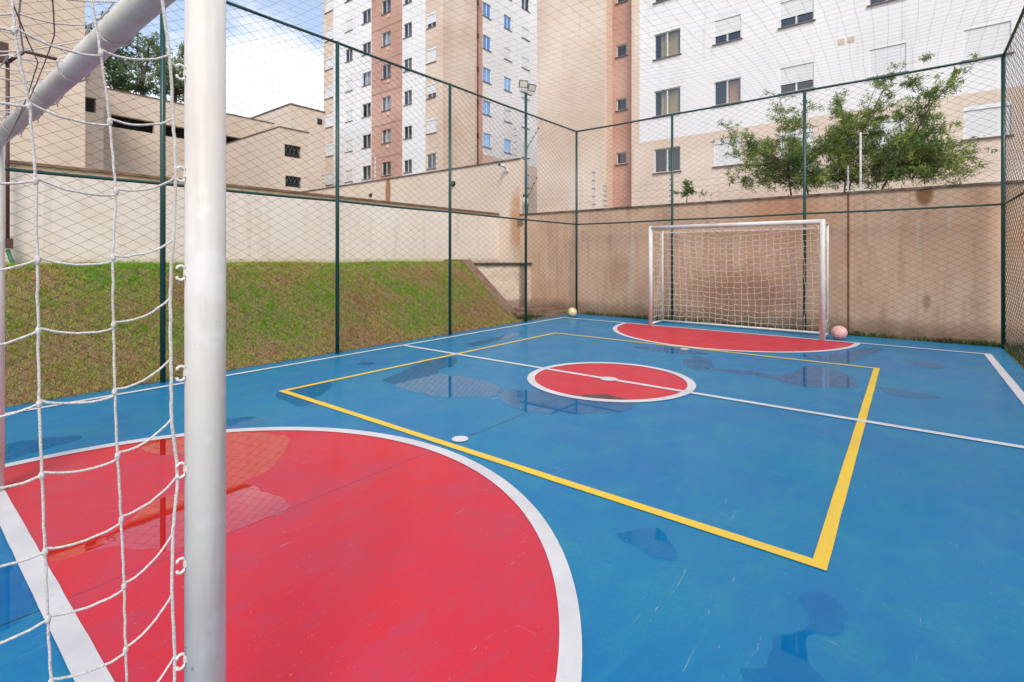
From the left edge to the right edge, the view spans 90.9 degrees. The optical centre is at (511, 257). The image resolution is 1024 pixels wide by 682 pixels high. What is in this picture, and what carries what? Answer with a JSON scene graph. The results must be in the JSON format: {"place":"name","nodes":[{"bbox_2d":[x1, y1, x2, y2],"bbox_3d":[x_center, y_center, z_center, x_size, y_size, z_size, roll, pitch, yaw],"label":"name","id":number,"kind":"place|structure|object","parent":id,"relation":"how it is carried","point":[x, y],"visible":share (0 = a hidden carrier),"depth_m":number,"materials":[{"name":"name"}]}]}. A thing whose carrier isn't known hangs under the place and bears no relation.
{"place":"outdoors","nodes":[
{"label":"outdoors","id":0,"kind":"place"},
{"bbox_2d":[0,0,84,167],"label":"tall beige building","id":1,"kind":"structure","parent":0,"point":[77,109],"depth_m":17.90,"materials":[{"name":"beige paint"}]},
{"bbox_2d":[104,88,274,178],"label":"parking block","id":2,"kind":"structure","parent":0,"point":[132,144],"depth_m":25.32,"materials":[{"name":"grey paint"}]},
{"bbox_2d":[85,0,323,117],"label":"sky","id":3,"kind":"structure","parent":0,"point":[304,5],"materials":[{"name":"white"}]},
{"bbox_2d":[5,258,523,406],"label":"grass bank","id":4,"kind":"structure","parent":0,"point":[119,331],"depth_m":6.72,"materials":[{"name":"green plant"}]},
{"bbox_2d":[250,103,325,189],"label":"block","id":5,"kind":"structure","parent":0,"point":[317,178],"depth_m":40.35,"materials":[{"name":"grey paint"}]},
{"bbox_2d":[324,0,536,212],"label":"apartment tower","id":6,"kind":"structure","parent":0,"point":[384,149],"depth_m":42.05,"materials":[{"name":"white paint"}]},
{"bbox_2d":[324,56,332,71],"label":"window","id":7,"kind":"structure","parent":6,"relation":"in","point":[328,63],"depth_m":47.05,"materials":[{"name":"white"}]},
{"bbox_2d":[325,172,332,185],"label":"window","id":8,"kind":"structure","parent":6,"relation":"in","point":[328,175],"depth_m":47.05,"materials":[{"name":"white"}]},
{"bbox_2d":[325,143,332,156],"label":"window","id":9,"kind":"structure","parent":6,"relation":"in","point":[329,146],"depth_m":47.05,"materials":[{"name":"white"}]},
{"bbox_2d":[325,114,332,128],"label":"window","id":10,"kind":"structure","parent":6,"relation":"in","point":[329,123],"depth_m":47.05,"materials":[{"name":"white glass"}]},
{"bbox_2d":[325,85,332,99],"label":"window","id":11,"kind":"structure","parent":6,"relation":"in","point":[328,93],"depth_m":47.05,"materials":[{"name":"white"}]},
{"bbox_2d":[325,27,332,42],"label":"window","id":12,"kind":"structure","parent":6,"relation":"in","point":[329,32],"depth_m":47.05,"materials":[{"name":"white"}]},
{"bbox_2d":[325,0,332,13],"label":"window","id":13,"kind":"structure","parent":6,"relation":"in","point":[328,3],"depth_m":47.05,"materials":[{"name":"white"}]},
{"bbox_2d":[344,169,352,182],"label":"window","id":14,"kind":"structure","parent":6,"relation":"in","point":[348,171],"depth_m":45.09,"materials":[{"name":"white"}]},
{"bbox_2d":[344,138,352,152],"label":"window","id":15,"kind":"structure","parent":6,"relation":"in","point":[349,144],"depth_m":45.09,"materials":[{"name":"white"}]},
{"bbox_2d":[344,108,352,122],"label":"window","id":16,"kind":"structure","parent":6,"relation":"in","point":[347,111],"depth_m":45.09,"materials":[{"name":"white"}]},
{"bbox_2d":[344,77,352,92],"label":"window","id":17,"kind":"structure","parent":6,"relation":"in","point":[348,81],"depth_m":45.09,"materials":[{"name":"white"}]},
{"bbox_2d":[345,49,352,62],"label":"window","id":18,"kind":"structure","parent":6,"relation":"in","point":[348,57],"depth_m":45.46,"materials":[{"name":"white glass"}]},
{"bbox_2d":[345,17,352,32],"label":"window","id":19,"kind":"structure","parent":6,"relation":"in","point":[349,25],"depth_m":45.09,"materials":[{"name":"white"}]},
{"bbox_2d":[361,165,370,179],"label":"window","id":20,"kind":"structure","parent":6,"relation":"in","point":[365,173],"depth_m":43.90,"materials":[{"name":"white"}]},
{"bbox_2d":[361,134,370,148],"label":"window","id":21,"kind":"structure","parent":6,"relation":"in","point":[364,138],"depth_m":43.90,"materials":[{"name":"white"}]},
{"bbox_2d":[361,102,370,117],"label":"window","id":22,"kind":"structure","parent":6,"relation":"in","point":[365,108],"depth_m":43.90,"materials":[{"name":"white glass"}]},
{"bbox_2d":[361,71,370,86],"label":"window","id":23,"kind":"structure","parent":6,"relation":"in","point":[367,79],"depth_m":43.62,"materials":[{"name":"white glass"}]},
{"bbox_2d":[361,39,370,55],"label":"window","id":24,"kind":"structure","parent":6,"relation":"in","point":[365,49],"depth_m":43.83,"materials":[{"name":"white glass"}]},
{"bbox_2d":[362,8,370,24],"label":"window","id":25,"kind":"structure","parent":6,"relation":"in","point":[365,17],"depth_m":43.90,"materials":[{"name":"white glass"}]},
{"bbox_2d":[381,96,390,111],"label":"window","id":26,"kind":"structure","parent":6,"relation":"in","point":[388,98],"depth_m":41.99,"materials":[{"name":"white glass"}]},
{"bbox_2d":[381,64,390,79],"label":"window","id":27,"kind":"structure","parent":6,"relation":"in","point":[384,75],"depth_m":42.25,"materials":[{"name":"white glass"}]},
{"bbox_2d":[381,31,390,47],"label":"window","id":28,"kind":"structure","parent":6,"relation":"in","point":[385,42],"depth_m":42.01,"materials":[{"name":"white glass"}]},
{"bbox_2d":[381,0,390,15],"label":"window","id":29,"kind":"structure","parent":6,"relation":"in","point":[385,4],"depth_m":42.20,"materials":[{"name":"white glass"}]},
{"bbox_2d":[382,161,390,175],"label":"window","id":30,"kind":"structure","parent":6,"relation":"in","point":[385,164],"depth_m":42.27,"materials":[{"name":"white"}]},
{"bbox_2d":[382,128,390,143],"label":"window","id":31,"kind":"structure","parent":6,"relation":"in","point":[386,133],"depth_m":42.01,"materials":[{"name":"white glass"}]},
{"bbox_2d":[403,123,411,139],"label":"window","id":32,"kind":"structure","parent":6,"relation":"in","point":[406,131],"depth_m":40.46,"materials":[{"name":"white"}]},
{"bbox_2d":[403,90,411,105],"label":"window","id":33,"kind":"structure","parent":6,"relation":"in","point":[406,98],"depth_m":40.46,"materials":[{"name":"white glass"}]},
{"bbox_2d":[403,55,411,72],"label":"window","id":34,"kind":"structure","parent":6,"relation":"in","point":[406,60],"depth_m":40.46,"materials":[{"name":"white"}]},
{"bbox_2d":[403,22,411,38],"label":"window","id":35,"kind":"structure","parent":6,"relation":"in","point":[406,28],"depth_m":40.46,"materials":[{"name":"white glass"}]},
{"bbox_2d":[404,157,411,172],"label":"window","id":36,"kind":"structure","parent":6,"relation":"in","point":[406,164],"depth_m":40.46,"materials":[{"name":"white"}]},
{"bbox_2d":[426,153,435,169],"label":"window","id":37,"kind":"structure","parent":6,"relation":"in","point":[429,163],"depth_m":38.82,"materials":[{"name":"white"}]},
{"bbox_2d":[426,117,435,134],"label":"window","id":38,"kind":"structure","parent":6,"relation":"in","point":[432,122],"depth_m":38.49,"materials":[{"name":"white glass"}]},
{"bbox_2d":[426,82,435,99],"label":"window","id":39,"kind":"structure","parent":6,"relation":"in","point":[429,96],"depth_m":38.51,"materials":[{"name":"white plastic"}]},
{"bbox_2d":[426,46,435,64],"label":"window","id":40,"kind":"structure","parent":6,"relation":"in","point":[432,56],"depth_m":38.49,"materials":[{"name":"white"}]},
{"bbox_2d":[426,11,435,29],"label":"window","id":41,"kind":"structure","parent":6,"relation":"in","point":[430,17],"depth_m":38.51,"materials":[{"name":"white"}]},
{"bbox_2d":[483,35,490,51],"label":"window","id":42,"kind":"structure","parent":6,"relation":"in","point":[487,40],"depth_m":41.63,"materials":[{"name":"blue glass"}]},
{"bbox_2d":[483,133,491,148],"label":"window","id":43,"kind":"structure","parent":6,"relation":"in","point":[485,141],"depth_m":41.63,"materials":[{"name":"blue glass"}]},
{"bbox_2d":[483,100,491,116],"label":"window","id":44,"kind":"structure","parent":6,"relation":"in","point":[487,111],"depth_m":41.63,"materials":[{"name":"blue glass"}]},
{"bbox_2d":[483,67,491,84],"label":"window","id":45,"kind":"structure","parent":6,"relation":"in","point":[487,79],"depth_m":41.63,"materials":[{"name":"blue glass"}]},
{"bbox_2d":[483,2,491,19],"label":"window","id":46,"kind":"structure","parent":6,"relation":"in","point":[486,10],"depth_m":41.63,"materials":[{"name":"blue glass"}]},
{"bbox_2d":[504,139,511,153],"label":"window","id":47,"kind":"structure","parent":6,"relation":"in","point":[507,145],"depth_m":43.87,"materials":[{"name":"blue glass"}]},
{"bbox_2d":[504,107,511,123],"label":"window","id":48,"kind":"structure","parent":6,"relation":"in","point":[506,110],"depth_m":43.78,"materials":[{"name":"white"}]},
{"bbox_2d":[504,77,511,92],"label":"window","id":49,"kind":"structure","parent":6,"relation":"in","point":[506,84],"depth_m":43.87,"materials":[{"name":"blue glass"}]},
{"bbox_2d":[504,45,511,61],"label":"window","id":50,"kind":"structure","parent":6,"relation":"in","point":[507,50],"depth_m":43.78,"materials":[{"name":"white"}]},
{"bbox_2d":[504,15,511,31],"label":"window","id":51,"kind":"structure","parent":6,"relation":"in","point":[507,22],"depth_m":43.87,"materials":[{"name":"blue glass"}]},
{"bbox_2d":[521,114,529,129],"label":"window","id":52,"kind":"structure","parent":6,"relation":"in","point":[523,120],"depth_m":45.72,"materials":[{"name":"white glass"}]},
{"bbox_2d":[521,0,529,12],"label":"window","id":53,"kind":"structure","parent":6,"relation":"in","point":[526,3],"depth_m":46.23,"materials":[{"name":"white"}]},
{"bbox_2d":[522,144,529,158],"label":"window","id":54,"kind":"structure","parent":6,"relation":"in","point":[523,153],"depth_m":45.72,"materials":[{"name":"white"}]},
{"bbox_2d":[522,55,529,70],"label":"window","id":55,"kind":"structure","parent":6,"relation":"in","point":[525,61],"depth_m":45.84,"materials":[{"name":"white"}]},
{"bbox_2d":[522,25,529,41],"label":"window","id":56,"kind":"structure","parent":6,"relation":"in","point":[526,32],"depth_m":45.84,"materials":[{"name":"white glass"}]},
{"bbox_2d":[0,314,1023,681],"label":"court floor","id":57,"kind":"structure","parent":0,"point":[920,578],"depth_m":3.12,"materials":[{"name":"blue paint"}]},
{"bbox_2d":[0,0,225,681],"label":"futsal goal","id":58,"kind":"object","parent":57,"relation":"on","point":[121,23],"visible":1,"depth_m":1.05,"materials":[{"name":"white paint"}]},
{"bbox_2d":[5,430,558,681],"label":"red goal area","id":59,"kind":"object","parent":57,"relation":"on","point":[431,566],"visible":0.94,"depth_m":2.25,"materials":[{"name":"paint"}]},
{"bbox_2d":[5,323,859,681],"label":"white goal area line","id":60,"kind":"object","parent":59,"relation":"on","point":[569,667],"visible":0.98,"depth_m":2.48,"materials":[{"name":"paint"}]},
{"bbox_2d":[0,0,576,403],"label":"chain link fence","id":61,"kind":"object","parent":57,"relation":"on","point":[163,208],"visible":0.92,"depth_m":6.73,"materials":[{"name":"metal"}]},
{"bbox_2d":[234,0,1020,131],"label":"overhead net","id":62,"kind":"object","parent":61,"relation":"attached to","point":[656,50],"visible":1,"depth_m":7.15,"materials":[{"name":"grey fabric"}]},
{"bbox_2d":[0,332,724,625],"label":"floor joint","id":63,"kind":"object","parent":57,"relation":"on","point":[296,505],"visible":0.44,"depth_m":2.71,"materials":[{"name":"purple"}]},
{"bbox_2d":[0,317,1023,681],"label":"white boundary line","id":64,"kind":"object","parent":57,"relation":"on","point":[76,647],"visible":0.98,"depth_m":2.09,"materials":[{"name":"paint"}]},
{"bbox_2d":[518,80,536,321],"bbox_3d":[0.327,-1.150,10.662,0.192,5.120,0.502,0,0,38],"label":"floodlight pole","id":65,"kind":"object","parent":57,"relation":"on","point":[523,83],"visible":0.91,"depth_m":10.64,"materials":[{"name":"metal"}]},
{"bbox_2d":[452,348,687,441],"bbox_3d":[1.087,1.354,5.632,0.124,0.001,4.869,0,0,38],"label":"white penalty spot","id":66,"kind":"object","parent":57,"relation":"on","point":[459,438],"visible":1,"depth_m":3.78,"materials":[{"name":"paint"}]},
{"bbox_2d":[568,307,576,316],"bbox_3d":[1.385,1.246,11.558,0.214,0.214,0.214,0,0,38],"label":"ball","id":67,"kind":"object","parent":57,"relation":"on","point":[572,311],"visible":1,"depth_m":11.48,"materials":[{"name":"yellow leather"}]},
{"bbox_2d":[280,333,879,570],"bbox_3d":[1.069,1.355,5.662,4.768,0.001,5.102,0,0,38],"label":"yellow court line","id":68,"kind":"object","parent":57,"relation":"on","point":[823,552],"visible":1,"depth_m":3.04,"materials":[{"name":"paint"}]},
{"bbox_2d":[535,363,687,399],"bbox_3d":[1.084,1.358,5.637,1.720,0.001,1.720,0,0,38],"label":"red centre circle","id":69,"kind":"object","parent":57,"relation":"on","point":[564,382],"visible":1,"depth_m":5.54,"materials":[{"name":"paint"}]},
{"bbox_2d":[403,345,1023,447],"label":"white centre line","id":70,"kind":"object","parent":57,"relation":"on","point":[691,386],"visible":1,"depth_m":5.03,"materials":[{"name":"paint"}]},
{"bbox_2d":[617,323,853,351],"bbox_3d":[3.305,1.358,8.458,3.960,0.001,1.980,0,0,38],"label":"red goal area","id":71,"kind":"object","parent":57,"relation":"on","point":[695,337],"visible":1,"depth_m":8.28,"materials":[{"name":"paint"}]},
{"bbox_2d":[649,219,829,339],"bbox_3d":[4.157,0.361,9.492,3.050,1.999,0.710,0,0,38],"label":"futsal goal","id":72,"kind":"object","parent":57,"relation":"on","point":[823,286],"visible":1,"depth_m":9.40,"materials":[{"name":"white paint"}]},
{"bbox_2d":[575,54,1005,348],"bbox_3d":[4.491,-0.839,9.917,7.504,4.497,0.054,0,0,38],"label":"chain link fence","id":73,"kind":"object","parent":57,"relation":"on","point":[1003,300],"visible":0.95,"depth_m":9.21,"materials":[{"name":"metal"}]},
{"bbox_2d":[831,326,847,338],"bbox_3d":[5.432,1.240,8.370,0.236,0.227,0.236,0,0,38],"label":"ball","id":74,"kind":"object","parent":57,"relation":"on","point":[839,332],"visible":1,"depth_m":8.30,"materials":[{"name":"pink leather"}]},
{"bbox_2d":[1002,6,1023,366],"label":"chain link fence","id":75,"kind":"object","parent":57,"relation":"on","point":[1012,36],"visible":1,"depth_m":6.83,"materials":[{"name":"metal"}]},
{"bbox_2d":[537,0,1023,212],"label":"apartment tower","id":76,"kind":"structure","parent":0,"point":[742,8],"depth_m":21.43,"materials":[{"name":"white paint"}]},
{"bbox_2d":[615,152,627,165],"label":"window","id":77,"kind":"structure","parent":76,"relation":"in","point":[623,156],"depth_m":25.48,"materials":[{"name":"white glass"}]},
{"bbox_2d":[615,98,627,111],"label":"window","id":78,"kind":"structure","parent":76,"relation":"in","point":[622,107],"depth_m":25.39,"materials":[{"name":"white glass"}]},
{"bbox_2d":[615,44,627,58],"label":"window","id":79,"kind":"structure","parent":76,"relation":"in","point":[620,49],"depth_m":25.39,"materials":[{"name":"white glass"}]},
{"bbox_2d":[653,87,679,116],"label":"window","id":80,"kind":"structure","parent":76,"relation":"in","point":[659,106],"depth_m":23.11,"materials":[{"name":"white"}]},
{"bbox_2d":[652,146,681,173],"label":"window","id":81,"kind":"structure","parent":76,"relation":"in","point":[665,153],"depth_m":23.35,"materials":[{"name":"white glass"}]},
{"bbox_2d":[652,28,681,60],"bbox_3d":[7.206,-9.708,23.138,1.340,1.205,0.605,0,0,38],"label":"window","id":82,"kind":"structure","parent":76,"relation":"in","point":[668,44],"depth_m":23.09,"materials":[{"name":"white glass"}]},
{"bbox_2d":[712,138,741,167],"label":"window","id":83,"kind":"structure","parent":76,"relation":"in","point":[718,143],"depth_m":21.44,"materials":[{"name":"white"}]},
{"bbox_2d":[712,10,741,45],"bbox_3d":[9.256,-9.708,21.523,1.200,1.205,0.605,0,0,38],"label":"window","id":84,"kind":"structure","parent":76,"relation":"in","point":[736,25],"depth_m":21.44,"materials":[{"name":"white"}]},
{"bbox_2d":[714,73,740,105],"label":"window","id":85,"kind":"structure","parent":76,"relation":"in","point":[736,78],"depth_m":21.45,"materials":[{"name":"white glass"}]},
{"bbox_2d":[778,0,814,29],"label":"window","id":86,"kind":"structure","parent":76,"relation":"in","point":[803,17],"depth_m":19.90,"materials":[{"name":"white"}]},
{"bbox_2d":[780,128,813,157],"bbox_3d":[11.178,-4.460,19.793,1.180,1.100,0.122,0,0,38],"label":"window","id":87,"kind":"structure","parent":76,"relation":"in","point":[807,130],"depth_m":19.67,"materials":[{"name":"white"}]},
{"bbox_2d":[778,58,815,94],"bbox_3d":[11.284,-7.087,19.928,1.300,1.205,0.605,0,0,38],"label":"window","id":88,"kind":"structure","parent":76,"relation":"in","point":[793,74],"depth_m":19.86,"materials":[{"name":"white"}]},
{"bbox_2d":[867,0,894,6],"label":"window","id":89,"kind":"structure","parent":76,"relation":"in","point":[871,1],"depth_m":18.27,"materials":[{"name":"white"}]},
{"bbox_2d":[869,116,905,150],"bbox_3d":[13.399,-4.438,17.999,1.190,1.145,0.192,0,0,38],"label":"window","id":90,"kind":"structure","parent":76,"relation":"in","point":[886,125],"depth_m":17.94,"materials":[{"name":"white"}]},
{"bbox_2d":[867,38,908,78],"bbox_3d":[13.399,-7.087,17.999,1.190,1.205,0.192,0,0,38],"label":"window","id":91,"kind":"structure","parent":76,"relation":"in","point":[901,47],"depth_m":18.01,"materials":[{"name":"white"}]},
{"bbox_2d":[961,16,1013,61],"bbox_3d":[15.438,-7.087,16.394,1.260,1.205,0.192,0,0,38],"label":"window","id":92,"kind":"structure","parent":76,"relation":"in","point":[991,29],"depth_m":16.39,"materials":[{"name":"white"}]},
{"bbox_2d":[963,100,1013,140],"bbox_3d":[15.438,-4.438,16.394,1.260,1.145,0.192,0,0,38],"label":"window","id":93,"kind":"structure","parent":76,"relation":"in","point":[997,105],"depth_m":16.43,"materials":[{"name":"white"}]},
{"bbox_2d":[1003,349,1023,368],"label":"side verge","id":94,"kind":"structure","parent":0,"point":[1014,358],"depth_m":6.91,"materials":[{"name":"green plant"}]},
{"bbox_2d":[514,310,1023,364],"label":"weeds","id":95,"kind":"object","parent":94,"relation":"on","point":[531,316],"visible":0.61,"depth_m":8.64,"materials":[{"name":"green plant"}]},
{"label":"ground","id":96,"kind":"structure","parent":0,"visible":0},
{"bbox_2d":[85,32,103,169],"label":"stair block","id":97,"kind":"structure","parent":96,"relation":"on","point":[90,149],"depth_m":20.54,"materials":[{"name":"grey paint"}]},
{"bbox_2d":[85,10,183,102],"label":"eucalyptus tree","id":98,"kind":"object","parent":96,"relation":"on","point":[123,77],"visible":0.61,"depth_m":41.49,"materials":[{"name":"plant"}]},
{"bbox_2d":[5,160,498,263],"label":"retaining wall","id":99,"kind":"structure","parent":96,"relation":"on","point":[291,216],"depth_m":8.64,"materials":[{"name":"paint"}]},
{"bbox_2d":[0,42,57,248],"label":"bent pole","id":100,"kind":"object","parent":99,"relation":"attached to","point":[9,242],"visible":0.72,"depth_m":6.29,"materials":[{"name":"metal"}]},
{"bbox_2d":[5,249,14,263],"bbox_3d":[-6.199,0.019,6.247,0.285,0.255,0.085,0,0,38],"label":"garden hose","id":101,"kind":"object","parent":100,"relation":"hanging from","point":[9,255],"visible":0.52,"depth_m":6.28,"materials":[{"name":"green plastic"}]},
{"bbox_2d":[226,126,309,190],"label":"garage block","id":102,"kind":"structure","parent":96,"relation":"on","point":[279,135],"depth_m":24.87,"materials":[{"name":"grey paint"}]},
{"bbox_2d":[301,158,524,262],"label":"wall","id":103,"kind":"structure","parent":96,"relation":"on","point":[503,207],"depth_m":14.70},
{"bbox_2d":[264,125,515,189],"bbox_3d":[-6.729,-3.165,19.178,17.700,0.950,0.047,0,0,38],"label":"electric fence","id":104,"kind":"object","parent":103,"relation":"on","point":[418,157],"visible":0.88,"depth_m":16.20,"materials":[{"name":"grey metal"}]},
{"bbox_2d":[498,163,507,171],"bbox_3d":[-0.238,-2.470,13.773,0.304,0.202,0.105,0,0,-45],"label":"security camera","id":105,"kind":"object","parent":103,"relation":"attached to","point":[504,167],"visible":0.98,"depth_m":13.79,"materials":[{"name":"white plastic"}]},
{"bbox_2d":[517,312,567,319],"bbox_3d":[0.078,1.450,12.526,2.427,0.220,1.812,0,0,38],"label":"concrete apron","id":106,"kind":"object","parent":96,"relation":"on","point":[543,314],"visible":0.14,"depth_m":11.91,"materials":[{"name":"grey concrete"}]},
{"bbox_2d":[444,259,531,316],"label":"wing wall","id":107,"kind":"structure","parent":106,"relation":"on","point":[519,279],"depth_m":12.74,"materials":[{"name":"concrete"}]},
{"bbox_2d":[513,306,567,313],"bbox_3d":[0.725,1.299,12.569,1.290,0.078,0.850,0,0,38],"label":"concrete step","id":108,"kind":"object","parent":106,"relation":"on","point":[540,309],"visible":0.75,"depth_m":12.41,"materials":[{"name":"grey concrete"}]},
{"bbox_2d":[670,178,711,202],"bbox_3d":[4.285,-0.478,12.137,1.032,2.878,0.338,0,0,38],"label":"shrub","id":109,"kind":"object","parent":96,"relation":"on","point":[690,189],"visible":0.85,"depth_m":12.15,"materials":[{"name":"green plant"}]},
{"bbox_2d":[519,180,1023,346],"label":"boundary wall","id":110,"kind":"structure","parent":96,"relation":"on","point":[838,244],"depth_m":9.36,"materials":[{"name":"beige concrete"}]},
{"bbox_2d":[530,149,1023,208],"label":"electric fence","id":111,"kind":"object","parent":110,"relation":"on","point":[847,189],"visible":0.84,"depth_m":9.66,"materials":[{"name":"grey metal"}]},
{"bbox_2d":[860,132,861,190],"bbox_3d":[6.279,-1.200,9.082,0.030,2.120,0.032,0,0,38],"label":"steel pole","id":112,"kind":"object","parent":110,"relation":"attached to","point":[861,161],"visible":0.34,"depth_m":9.07,"materials":[{"name":"white metal"}]},
{"bbox_2d":[712,51,997,195],"bbox_3d":[6.988,-1.502,11.080,5.260,5.344,2.567,0,0,38],"label":"tree","id":113,"kind":"object","parent":96,"relation":"on","point":[942,159],"visible":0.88,"depth_m":10.52,"materials":[{"name":"green plant"}]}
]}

